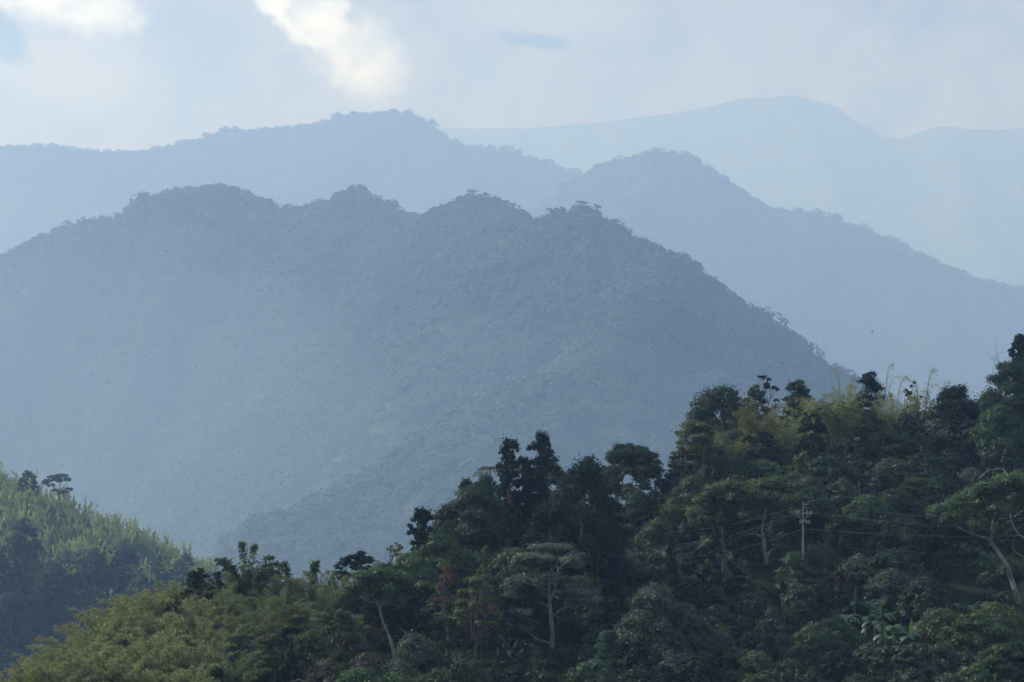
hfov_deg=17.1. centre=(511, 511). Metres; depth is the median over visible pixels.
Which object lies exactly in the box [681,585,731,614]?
tree
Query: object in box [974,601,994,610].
banana plant
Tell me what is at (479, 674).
tree
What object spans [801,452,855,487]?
tree
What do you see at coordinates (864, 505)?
tree
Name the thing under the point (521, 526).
tree
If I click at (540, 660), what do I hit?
tree
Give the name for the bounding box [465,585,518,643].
tree
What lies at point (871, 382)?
tree
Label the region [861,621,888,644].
banana plant
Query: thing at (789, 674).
tree
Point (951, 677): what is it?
tree
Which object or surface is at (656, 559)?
tree
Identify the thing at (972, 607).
banana plant
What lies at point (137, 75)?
sky
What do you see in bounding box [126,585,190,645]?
bamboo clump
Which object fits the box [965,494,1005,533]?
tree
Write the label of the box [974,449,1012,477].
tree
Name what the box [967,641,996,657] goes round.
tree
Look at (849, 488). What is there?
tree
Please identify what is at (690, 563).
tree
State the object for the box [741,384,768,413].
tree
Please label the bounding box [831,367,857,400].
bamboo clump
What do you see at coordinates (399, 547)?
tree
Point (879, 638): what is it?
banana plant
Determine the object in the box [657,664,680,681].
tree
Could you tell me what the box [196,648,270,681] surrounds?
bamboo clump
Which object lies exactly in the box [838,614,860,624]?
banana plant
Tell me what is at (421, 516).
tree
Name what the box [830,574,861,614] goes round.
tree
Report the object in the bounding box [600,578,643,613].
tree
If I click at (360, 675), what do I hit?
tree
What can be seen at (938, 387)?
bamboo clump
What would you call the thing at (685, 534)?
tree
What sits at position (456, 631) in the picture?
tree
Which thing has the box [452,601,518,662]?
tree
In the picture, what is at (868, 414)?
tree
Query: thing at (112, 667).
tree
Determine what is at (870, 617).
banana plant
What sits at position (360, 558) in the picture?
tree
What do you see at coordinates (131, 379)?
mountain grove
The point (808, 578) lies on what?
tree
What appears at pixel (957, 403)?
tree
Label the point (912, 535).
power line
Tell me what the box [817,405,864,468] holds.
bamboo clump
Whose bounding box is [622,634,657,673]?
tree
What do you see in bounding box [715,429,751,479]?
bamboo clump
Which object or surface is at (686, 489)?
tree
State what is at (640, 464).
tree
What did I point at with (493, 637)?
tree
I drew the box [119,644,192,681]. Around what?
tree
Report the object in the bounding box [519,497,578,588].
tree
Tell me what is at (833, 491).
tree
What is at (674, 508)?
tree
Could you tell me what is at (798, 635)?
tree
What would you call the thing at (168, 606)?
tree
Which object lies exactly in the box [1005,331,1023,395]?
tree
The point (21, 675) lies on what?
bamboo clump
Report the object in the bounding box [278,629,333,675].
tree
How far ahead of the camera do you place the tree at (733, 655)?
318.52 m
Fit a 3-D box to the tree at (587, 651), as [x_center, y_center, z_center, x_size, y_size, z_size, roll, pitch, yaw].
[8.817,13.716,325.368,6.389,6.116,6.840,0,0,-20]
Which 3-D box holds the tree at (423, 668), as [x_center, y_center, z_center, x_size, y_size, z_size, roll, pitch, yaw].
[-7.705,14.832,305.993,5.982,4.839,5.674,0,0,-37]
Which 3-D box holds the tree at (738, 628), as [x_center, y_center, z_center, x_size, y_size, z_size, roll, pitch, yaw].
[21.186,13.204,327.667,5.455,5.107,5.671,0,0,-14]
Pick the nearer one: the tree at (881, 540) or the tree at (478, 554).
the tree at (478, 554)
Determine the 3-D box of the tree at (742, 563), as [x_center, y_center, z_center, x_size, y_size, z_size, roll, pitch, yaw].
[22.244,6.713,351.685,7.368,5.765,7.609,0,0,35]
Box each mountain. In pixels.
[0,115,579,253]
[0,189,888,582]
[438,96,1023,286]
[532,154,1023,413]
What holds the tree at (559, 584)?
on the hillside
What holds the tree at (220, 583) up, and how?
on the hillside
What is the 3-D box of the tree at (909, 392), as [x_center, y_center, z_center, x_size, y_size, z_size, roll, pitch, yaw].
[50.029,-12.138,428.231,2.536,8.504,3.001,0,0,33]
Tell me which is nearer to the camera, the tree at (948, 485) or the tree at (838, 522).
the tree at (838, 522)
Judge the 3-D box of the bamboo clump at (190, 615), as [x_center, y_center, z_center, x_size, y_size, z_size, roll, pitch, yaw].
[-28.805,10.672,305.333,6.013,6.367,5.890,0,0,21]
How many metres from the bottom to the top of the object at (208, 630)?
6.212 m
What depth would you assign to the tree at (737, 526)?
363.85 m
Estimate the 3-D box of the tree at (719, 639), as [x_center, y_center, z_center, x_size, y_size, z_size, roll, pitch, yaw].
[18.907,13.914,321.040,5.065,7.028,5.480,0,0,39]
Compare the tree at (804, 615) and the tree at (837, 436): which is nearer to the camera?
the tree at (804, 615)
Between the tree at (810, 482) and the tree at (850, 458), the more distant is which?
the tree at (850, 458)
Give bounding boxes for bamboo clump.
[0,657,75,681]
[0,667,55,681]
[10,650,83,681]
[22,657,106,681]
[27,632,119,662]
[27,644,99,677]
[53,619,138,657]
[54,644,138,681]
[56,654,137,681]
[68,605,148,647]
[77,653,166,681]
[81,607,169,662]
[82,637,168,681]
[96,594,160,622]
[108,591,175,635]
[109,669,187,681]
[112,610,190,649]
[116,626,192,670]
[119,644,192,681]
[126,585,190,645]
[150,580,225,628]
[156,597,228,650]
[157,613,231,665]
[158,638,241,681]
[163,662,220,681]
[180,579,260,620]
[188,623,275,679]
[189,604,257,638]
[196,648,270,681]
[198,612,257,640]
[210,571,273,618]
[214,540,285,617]
[219,605,298,655]
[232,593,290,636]
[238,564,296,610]
[248,586,317,653]
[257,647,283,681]
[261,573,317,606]
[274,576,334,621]
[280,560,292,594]
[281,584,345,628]
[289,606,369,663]
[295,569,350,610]
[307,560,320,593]
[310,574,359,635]
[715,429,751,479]
[718,400,790,461]
[758,415,812,474]
[785,396,841,437]
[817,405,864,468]
[821,383,866,415]
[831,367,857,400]
[870,393,919,429]
[876,363,899,410]
[879,375,911,411]
[899,390,936,418]
[912,367,937,413]
[922,380,951,409]
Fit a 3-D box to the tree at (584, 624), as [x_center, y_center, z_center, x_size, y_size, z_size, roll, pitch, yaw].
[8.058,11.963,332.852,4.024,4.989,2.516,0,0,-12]
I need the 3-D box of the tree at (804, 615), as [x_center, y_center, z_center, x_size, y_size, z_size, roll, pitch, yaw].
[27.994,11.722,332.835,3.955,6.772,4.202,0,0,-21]
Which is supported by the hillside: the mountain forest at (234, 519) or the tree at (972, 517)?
the tree at (972, 517)
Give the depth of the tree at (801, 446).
400.03 m
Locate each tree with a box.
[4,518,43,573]
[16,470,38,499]
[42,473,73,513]
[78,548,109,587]
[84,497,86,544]
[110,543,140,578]
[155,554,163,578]
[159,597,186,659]
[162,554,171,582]
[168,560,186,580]
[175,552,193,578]
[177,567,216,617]
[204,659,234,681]
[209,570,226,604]
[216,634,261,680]
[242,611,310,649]
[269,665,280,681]
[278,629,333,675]
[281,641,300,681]
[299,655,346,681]
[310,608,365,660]
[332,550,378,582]
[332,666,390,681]
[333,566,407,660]
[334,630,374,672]
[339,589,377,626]
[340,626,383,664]
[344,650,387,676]
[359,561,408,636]
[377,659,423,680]
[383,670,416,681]
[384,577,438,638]
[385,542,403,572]
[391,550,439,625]
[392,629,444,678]
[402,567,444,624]
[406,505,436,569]
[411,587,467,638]
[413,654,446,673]
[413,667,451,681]
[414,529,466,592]
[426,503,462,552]
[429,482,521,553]
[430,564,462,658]
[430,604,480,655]
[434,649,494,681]
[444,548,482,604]
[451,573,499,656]
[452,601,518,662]
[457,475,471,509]
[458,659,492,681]
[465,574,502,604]
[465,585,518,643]
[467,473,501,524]
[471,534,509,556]
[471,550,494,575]
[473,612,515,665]
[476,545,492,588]
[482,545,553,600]
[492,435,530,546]
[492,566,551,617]
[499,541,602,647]
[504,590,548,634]
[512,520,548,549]
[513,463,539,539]
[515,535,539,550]
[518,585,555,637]
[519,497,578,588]
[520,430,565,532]
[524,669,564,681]
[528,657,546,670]
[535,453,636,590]
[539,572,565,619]
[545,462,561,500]
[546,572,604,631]
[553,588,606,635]
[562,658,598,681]
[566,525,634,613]
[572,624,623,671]
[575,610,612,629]
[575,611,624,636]
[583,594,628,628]
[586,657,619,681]
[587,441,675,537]
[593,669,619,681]
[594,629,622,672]
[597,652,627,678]
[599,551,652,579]
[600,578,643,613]
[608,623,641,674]
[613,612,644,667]
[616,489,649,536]
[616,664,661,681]
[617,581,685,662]
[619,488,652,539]
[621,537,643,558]
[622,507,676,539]
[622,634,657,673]
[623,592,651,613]
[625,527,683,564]
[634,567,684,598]
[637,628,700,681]
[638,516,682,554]
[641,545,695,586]
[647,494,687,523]
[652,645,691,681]
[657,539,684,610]
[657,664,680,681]
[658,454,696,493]
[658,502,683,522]
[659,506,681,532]
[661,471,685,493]
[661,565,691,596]
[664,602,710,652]
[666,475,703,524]
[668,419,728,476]
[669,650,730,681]
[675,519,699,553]
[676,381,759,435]
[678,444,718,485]
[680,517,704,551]
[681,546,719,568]
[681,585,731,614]
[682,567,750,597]
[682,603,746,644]
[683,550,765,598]
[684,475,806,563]
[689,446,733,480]
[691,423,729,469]
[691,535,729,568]
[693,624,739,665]
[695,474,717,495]
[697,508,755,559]
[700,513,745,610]
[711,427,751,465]
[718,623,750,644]
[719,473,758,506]
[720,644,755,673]
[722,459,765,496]
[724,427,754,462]
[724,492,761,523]
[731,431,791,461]
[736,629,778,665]
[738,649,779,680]
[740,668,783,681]
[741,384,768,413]
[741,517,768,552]
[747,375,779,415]
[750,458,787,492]
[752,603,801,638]
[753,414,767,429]
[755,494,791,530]
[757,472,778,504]
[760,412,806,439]
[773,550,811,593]
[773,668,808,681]
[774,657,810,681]
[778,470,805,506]
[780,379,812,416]
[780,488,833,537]
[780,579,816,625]
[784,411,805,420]
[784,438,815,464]
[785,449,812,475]
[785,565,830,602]
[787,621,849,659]
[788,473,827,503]
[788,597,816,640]
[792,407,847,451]
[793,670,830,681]
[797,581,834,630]
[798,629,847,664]
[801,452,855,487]
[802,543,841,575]
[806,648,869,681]
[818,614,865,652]
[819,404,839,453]
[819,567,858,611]
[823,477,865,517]
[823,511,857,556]
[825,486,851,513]
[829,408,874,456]
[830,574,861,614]
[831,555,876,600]
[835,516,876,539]
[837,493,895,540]
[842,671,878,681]
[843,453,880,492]
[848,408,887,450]
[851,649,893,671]
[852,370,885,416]
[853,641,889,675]
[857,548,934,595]
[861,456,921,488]
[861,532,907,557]
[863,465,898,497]
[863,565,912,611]
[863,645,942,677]
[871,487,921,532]
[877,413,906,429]
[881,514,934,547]
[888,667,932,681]
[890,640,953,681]
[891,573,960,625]
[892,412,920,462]
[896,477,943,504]
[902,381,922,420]
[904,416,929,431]
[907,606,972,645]
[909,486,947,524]
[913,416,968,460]
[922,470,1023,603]
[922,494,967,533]
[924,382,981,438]
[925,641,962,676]
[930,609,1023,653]
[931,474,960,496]
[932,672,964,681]
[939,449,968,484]
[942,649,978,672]
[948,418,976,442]
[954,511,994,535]
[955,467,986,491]
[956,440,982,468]
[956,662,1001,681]
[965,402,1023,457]
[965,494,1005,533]
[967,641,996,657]
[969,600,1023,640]
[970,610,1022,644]
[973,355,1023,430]
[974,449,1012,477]
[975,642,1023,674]
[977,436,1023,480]
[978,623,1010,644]
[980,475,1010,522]
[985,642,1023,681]
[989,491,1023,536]
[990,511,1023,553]
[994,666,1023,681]
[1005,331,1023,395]
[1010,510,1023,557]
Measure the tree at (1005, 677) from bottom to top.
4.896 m
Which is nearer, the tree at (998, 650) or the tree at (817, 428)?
the tree at (998, 650)
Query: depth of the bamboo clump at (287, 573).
327.53 m
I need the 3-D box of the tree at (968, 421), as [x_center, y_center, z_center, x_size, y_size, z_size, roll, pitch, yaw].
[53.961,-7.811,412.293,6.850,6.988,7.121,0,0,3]
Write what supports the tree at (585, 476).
on the hillside
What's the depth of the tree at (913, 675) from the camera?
315.68 m
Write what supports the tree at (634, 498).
on the hillside
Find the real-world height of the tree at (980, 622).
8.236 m
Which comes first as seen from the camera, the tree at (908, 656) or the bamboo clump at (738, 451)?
the tree at (908, 656)
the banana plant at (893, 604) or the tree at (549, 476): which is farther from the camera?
the tree at (549, 476)
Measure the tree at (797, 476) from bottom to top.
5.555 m
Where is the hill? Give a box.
[0,488,210,679]
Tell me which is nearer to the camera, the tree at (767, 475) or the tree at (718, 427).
the tree at (767, 475)
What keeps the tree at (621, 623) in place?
on the hillside
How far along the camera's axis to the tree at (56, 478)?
1265.03 m
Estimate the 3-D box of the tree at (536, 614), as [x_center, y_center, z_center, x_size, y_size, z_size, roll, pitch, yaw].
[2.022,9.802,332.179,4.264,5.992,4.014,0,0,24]
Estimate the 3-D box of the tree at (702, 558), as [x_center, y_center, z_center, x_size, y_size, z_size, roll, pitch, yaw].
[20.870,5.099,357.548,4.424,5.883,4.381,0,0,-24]
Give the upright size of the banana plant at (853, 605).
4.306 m
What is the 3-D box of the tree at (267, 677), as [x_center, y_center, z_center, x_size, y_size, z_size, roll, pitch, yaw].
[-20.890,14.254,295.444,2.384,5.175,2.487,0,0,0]
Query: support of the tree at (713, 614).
on the hillside
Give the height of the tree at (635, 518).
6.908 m
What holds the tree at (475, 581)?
on the hillside
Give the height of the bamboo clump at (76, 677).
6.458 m
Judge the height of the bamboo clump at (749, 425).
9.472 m
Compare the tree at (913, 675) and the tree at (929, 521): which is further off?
the tree at (929, 521)
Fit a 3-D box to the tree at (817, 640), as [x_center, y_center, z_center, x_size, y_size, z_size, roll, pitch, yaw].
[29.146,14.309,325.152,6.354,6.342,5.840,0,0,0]
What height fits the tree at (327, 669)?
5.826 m
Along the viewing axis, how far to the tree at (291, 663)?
294.42 m
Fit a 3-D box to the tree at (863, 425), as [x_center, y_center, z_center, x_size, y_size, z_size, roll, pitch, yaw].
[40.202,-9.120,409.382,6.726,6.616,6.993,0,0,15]
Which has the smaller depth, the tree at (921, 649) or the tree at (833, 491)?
the tree at (921, 649)
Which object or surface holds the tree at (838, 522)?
on the hillside
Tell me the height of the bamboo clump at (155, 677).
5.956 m
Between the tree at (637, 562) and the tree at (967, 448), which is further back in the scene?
the tree at (967, 448)
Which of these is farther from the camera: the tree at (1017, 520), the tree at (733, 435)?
the tree at (733, 435)
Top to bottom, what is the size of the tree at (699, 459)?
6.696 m
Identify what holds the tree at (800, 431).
on the hillside
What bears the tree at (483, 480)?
on the hillside
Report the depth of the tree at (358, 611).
324.92 m
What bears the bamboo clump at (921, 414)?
on the hillside
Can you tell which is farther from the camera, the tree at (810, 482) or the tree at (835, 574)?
the tree at (810, 482)
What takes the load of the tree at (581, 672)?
on the hillside
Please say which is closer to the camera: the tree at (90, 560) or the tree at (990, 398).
the tree at (990, 398)
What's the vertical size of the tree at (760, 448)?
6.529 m
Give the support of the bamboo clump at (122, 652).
on the hillside
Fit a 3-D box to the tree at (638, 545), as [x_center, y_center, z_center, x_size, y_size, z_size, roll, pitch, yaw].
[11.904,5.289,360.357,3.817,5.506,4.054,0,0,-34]
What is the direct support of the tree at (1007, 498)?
on the hillside
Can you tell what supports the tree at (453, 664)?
on the hillside
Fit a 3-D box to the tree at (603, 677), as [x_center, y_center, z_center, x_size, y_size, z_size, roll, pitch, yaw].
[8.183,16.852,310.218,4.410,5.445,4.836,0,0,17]
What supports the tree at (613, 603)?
on the hillside
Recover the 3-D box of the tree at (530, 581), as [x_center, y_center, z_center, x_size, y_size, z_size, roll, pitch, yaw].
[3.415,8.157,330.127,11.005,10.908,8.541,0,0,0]
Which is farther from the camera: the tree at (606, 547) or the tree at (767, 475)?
the tree at (767, 475)
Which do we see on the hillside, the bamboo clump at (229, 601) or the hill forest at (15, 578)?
the bamboo clump at (229, 601)
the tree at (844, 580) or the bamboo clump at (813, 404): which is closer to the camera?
the tree at (844, 580)
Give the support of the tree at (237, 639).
on the hillside
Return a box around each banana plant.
[819,401,844,407]
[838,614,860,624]
[840,587,871,624]
[850,614,878,637]
[855,601,882,624]
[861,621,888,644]
[869,599,898,634]
[871,599,895,619]
[871,621,902,645]
[877,624,908,645]
[886,598,902,610]
[890,610,916,624]
[896,618,928,643]
[950,603,964,612]
[955,604,979,615]
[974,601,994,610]
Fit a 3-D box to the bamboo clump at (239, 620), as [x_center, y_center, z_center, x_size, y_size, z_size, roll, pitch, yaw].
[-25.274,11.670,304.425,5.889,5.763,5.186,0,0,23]
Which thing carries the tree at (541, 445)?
on the hillside
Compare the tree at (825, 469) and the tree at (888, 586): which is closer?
the tree at (888, 586)
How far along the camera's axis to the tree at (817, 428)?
406.97 m
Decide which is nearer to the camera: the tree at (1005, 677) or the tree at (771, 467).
the tree at (1005, 677)
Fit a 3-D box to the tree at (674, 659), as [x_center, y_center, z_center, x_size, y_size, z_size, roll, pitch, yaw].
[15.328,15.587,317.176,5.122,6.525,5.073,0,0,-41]
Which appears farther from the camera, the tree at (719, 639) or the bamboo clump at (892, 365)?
the bamboo clump at (892, 365)
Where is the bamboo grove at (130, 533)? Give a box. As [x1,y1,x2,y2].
[0,459,222,606]
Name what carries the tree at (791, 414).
on the hillside
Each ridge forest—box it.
[0,108,585,251]
[527,147,1023,416]
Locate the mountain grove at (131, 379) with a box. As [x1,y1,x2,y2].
[42,185,601,512]
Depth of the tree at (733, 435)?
398.60 m
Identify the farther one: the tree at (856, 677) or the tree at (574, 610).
the tree at (574, 610)
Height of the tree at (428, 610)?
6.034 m
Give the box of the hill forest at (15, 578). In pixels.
[0,545,234,680]
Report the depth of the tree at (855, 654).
323.66 m
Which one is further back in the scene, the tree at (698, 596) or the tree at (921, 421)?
the tree at (921, 421)
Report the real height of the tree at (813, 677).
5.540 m
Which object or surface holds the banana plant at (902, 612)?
on the hillside
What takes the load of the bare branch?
on the hillside
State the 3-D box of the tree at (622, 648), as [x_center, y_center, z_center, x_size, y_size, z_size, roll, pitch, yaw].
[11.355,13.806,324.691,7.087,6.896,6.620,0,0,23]
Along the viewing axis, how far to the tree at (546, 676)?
298.48 m
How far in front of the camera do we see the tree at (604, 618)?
329.31 m
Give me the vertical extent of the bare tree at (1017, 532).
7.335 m
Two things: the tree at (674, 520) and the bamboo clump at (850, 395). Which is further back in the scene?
the bamboo clump at (850, 395)
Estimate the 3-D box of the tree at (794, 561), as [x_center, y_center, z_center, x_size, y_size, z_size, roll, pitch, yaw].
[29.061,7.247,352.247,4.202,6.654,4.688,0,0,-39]
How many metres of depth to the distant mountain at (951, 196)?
19480.03 m
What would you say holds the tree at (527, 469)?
on the hillside
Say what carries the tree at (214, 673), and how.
on the hillside
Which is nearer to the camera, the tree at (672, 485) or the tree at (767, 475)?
the tree at (767, 475)
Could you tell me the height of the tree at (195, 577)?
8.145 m
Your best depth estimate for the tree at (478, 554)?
341.74 m
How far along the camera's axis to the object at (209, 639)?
294.76 m
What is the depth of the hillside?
361.19 m
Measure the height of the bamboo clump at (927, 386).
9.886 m
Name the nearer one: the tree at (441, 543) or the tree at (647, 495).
the tree at (441, 543)
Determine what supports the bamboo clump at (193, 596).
on the hillside
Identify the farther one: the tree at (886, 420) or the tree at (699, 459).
the tree at (886, 420)
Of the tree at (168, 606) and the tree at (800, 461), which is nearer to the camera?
the tree at (168, 606)
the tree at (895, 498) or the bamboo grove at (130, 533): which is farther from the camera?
the bamboo grove at (130, 533)
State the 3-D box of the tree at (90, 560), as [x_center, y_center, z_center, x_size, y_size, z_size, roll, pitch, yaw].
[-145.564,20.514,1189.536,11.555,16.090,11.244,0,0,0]
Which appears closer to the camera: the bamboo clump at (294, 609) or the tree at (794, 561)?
the bamboo clump at (294, 609)
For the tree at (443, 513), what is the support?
on the hillside
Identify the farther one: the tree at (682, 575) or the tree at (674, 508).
the tree at (674, 508)
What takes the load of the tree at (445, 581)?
on the hillside
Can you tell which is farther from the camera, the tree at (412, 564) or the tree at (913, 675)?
the tree at (412, 564)
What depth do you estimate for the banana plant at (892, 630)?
341.00 m
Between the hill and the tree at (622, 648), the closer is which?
the tree at (622, 648)
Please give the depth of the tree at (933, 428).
410.71 m
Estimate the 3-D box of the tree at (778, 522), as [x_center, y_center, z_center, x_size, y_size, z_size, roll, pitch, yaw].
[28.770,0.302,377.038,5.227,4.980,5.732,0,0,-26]
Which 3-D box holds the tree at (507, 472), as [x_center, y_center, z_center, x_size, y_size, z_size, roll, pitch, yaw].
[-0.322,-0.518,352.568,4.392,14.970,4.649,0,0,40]
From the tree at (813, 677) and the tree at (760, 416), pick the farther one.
the tree at (760, 416)
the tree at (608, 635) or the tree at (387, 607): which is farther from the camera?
the tree at (387, 607)
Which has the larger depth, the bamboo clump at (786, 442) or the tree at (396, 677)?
the bamboo clump at (786, 442)
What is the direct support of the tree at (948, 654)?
on the hillside
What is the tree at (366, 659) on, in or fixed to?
on the hillside
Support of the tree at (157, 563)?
on the hill
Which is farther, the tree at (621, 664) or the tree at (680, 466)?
the tree at (680, 466)
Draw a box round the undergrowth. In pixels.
[25,441,1023,681]
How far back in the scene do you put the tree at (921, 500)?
382.64 m
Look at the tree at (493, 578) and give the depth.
334.90 m
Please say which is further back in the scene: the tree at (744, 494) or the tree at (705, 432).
the tree at (705, 432)
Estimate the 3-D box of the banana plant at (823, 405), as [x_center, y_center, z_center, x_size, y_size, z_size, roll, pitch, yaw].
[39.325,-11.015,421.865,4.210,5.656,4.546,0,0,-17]
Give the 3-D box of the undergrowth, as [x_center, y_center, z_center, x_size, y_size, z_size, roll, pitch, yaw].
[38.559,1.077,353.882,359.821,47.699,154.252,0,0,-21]
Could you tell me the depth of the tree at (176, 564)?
1209.15 m
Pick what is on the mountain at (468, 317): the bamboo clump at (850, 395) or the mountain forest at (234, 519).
the mountain forest at (234, 519)
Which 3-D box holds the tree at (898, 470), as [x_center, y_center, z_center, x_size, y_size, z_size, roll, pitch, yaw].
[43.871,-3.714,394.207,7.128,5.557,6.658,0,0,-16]
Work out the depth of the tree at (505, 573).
334.92 m
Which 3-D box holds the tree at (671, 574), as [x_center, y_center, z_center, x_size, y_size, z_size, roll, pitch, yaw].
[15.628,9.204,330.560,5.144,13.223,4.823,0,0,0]
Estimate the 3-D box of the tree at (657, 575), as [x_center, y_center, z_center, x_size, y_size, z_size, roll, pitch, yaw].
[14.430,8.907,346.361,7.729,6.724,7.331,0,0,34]
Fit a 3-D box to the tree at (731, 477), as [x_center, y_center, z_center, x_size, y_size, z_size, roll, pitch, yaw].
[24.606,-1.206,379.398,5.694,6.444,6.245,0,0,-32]
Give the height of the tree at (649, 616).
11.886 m
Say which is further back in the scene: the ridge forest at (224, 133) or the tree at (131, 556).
the ridge forest at (224, 133)
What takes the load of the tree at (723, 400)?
on the hillside
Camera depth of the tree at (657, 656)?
317.80 m
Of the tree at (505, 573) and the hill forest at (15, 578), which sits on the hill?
the hill forest at (15, 578)
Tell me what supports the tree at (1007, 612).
on the hillside
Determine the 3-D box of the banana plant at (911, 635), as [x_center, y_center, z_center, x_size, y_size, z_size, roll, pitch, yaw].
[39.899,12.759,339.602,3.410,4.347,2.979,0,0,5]
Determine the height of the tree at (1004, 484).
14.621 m
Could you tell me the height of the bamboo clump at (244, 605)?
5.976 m
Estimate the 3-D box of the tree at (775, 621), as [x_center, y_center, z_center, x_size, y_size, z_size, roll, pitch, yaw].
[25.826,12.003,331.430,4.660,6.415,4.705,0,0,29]
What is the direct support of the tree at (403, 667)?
on the hillside
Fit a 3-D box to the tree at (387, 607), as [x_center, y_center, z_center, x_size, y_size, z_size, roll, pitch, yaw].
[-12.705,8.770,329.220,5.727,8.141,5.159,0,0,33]
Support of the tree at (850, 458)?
on the hillside
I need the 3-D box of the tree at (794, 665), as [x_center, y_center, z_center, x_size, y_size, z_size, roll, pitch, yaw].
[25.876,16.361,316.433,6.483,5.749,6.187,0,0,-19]
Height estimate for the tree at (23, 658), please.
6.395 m
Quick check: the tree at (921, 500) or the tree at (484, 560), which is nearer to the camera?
the tree at (484, 560)
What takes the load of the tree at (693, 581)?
on the hillside
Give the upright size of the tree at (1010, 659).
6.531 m
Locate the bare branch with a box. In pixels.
[979,468,1021,478]
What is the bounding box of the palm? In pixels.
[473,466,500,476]
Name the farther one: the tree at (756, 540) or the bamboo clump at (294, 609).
the tree at (756, 540)
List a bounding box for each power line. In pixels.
[809,504,1023,518]
[812,512,959,526]
[812,529,976,536]
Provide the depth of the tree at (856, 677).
312.02 m
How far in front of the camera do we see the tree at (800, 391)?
419.14 m
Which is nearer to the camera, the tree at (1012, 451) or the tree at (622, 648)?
the tree at (622, 648)
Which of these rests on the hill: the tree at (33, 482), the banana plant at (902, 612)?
the tree at (33, 482)
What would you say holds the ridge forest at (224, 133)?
on the mountain at (364, 149)
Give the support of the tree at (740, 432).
on the hillside
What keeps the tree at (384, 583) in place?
on the hillside
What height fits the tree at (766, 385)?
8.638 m
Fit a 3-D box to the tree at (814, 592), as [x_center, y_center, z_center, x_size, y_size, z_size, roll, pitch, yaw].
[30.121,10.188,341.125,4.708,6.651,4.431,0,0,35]
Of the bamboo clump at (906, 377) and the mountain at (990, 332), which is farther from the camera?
the mountain at (990, 332)
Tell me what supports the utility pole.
on the hillside
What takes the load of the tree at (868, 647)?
on the hillside
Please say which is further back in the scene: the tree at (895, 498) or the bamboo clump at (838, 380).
the bamboo clump at (838, 380)
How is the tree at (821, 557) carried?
on the hillside
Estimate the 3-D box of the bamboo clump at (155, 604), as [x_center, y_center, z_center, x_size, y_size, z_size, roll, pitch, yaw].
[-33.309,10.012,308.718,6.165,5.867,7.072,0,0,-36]
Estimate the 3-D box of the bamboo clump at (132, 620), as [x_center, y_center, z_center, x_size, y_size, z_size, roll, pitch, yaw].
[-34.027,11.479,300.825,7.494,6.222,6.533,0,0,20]
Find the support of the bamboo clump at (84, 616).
on the hillside
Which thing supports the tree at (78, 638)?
on the hillside
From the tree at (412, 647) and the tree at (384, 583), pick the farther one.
the tree at (384, 583)
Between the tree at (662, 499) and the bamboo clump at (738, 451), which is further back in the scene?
the bamboo clump at (738, 451)
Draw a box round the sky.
[0,0,1023,152]
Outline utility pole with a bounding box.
[795,503,811,559]
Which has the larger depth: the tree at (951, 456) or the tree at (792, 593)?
the tree at (951, 456)
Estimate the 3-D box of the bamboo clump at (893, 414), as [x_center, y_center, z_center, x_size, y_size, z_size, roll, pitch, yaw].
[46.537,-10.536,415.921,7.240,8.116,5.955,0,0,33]
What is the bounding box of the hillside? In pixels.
[169,450,1023,681]
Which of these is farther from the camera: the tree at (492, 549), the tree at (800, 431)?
the tree at (800, 431)
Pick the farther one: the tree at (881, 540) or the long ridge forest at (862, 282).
the long ridge forest at (862, 282)
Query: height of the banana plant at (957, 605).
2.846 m
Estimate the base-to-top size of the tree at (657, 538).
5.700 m
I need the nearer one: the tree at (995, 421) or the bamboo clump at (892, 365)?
the tree at (995, 421)
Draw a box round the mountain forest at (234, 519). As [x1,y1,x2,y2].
[0,183,920,604]
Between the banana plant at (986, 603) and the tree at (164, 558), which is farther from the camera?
the tree at (164, 558)
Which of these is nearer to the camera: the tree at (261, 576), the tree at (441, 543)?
the tree at (261, 576)
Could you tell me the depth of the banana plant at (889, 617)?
346.27 m
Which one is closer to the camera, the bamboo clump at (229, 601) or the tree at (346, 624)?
the tree at (346, 624)
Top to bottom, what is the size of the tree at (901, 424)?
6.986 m
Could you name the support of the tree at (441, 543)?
on the hillside
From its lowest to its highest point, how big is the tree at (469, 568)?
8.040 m
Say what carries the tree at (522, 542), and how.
on the hillside
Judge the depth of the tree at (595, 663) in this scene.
310.36 m
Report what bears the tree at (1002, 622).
on the hillside
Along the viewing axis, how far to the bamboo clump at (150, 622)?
299.36 m

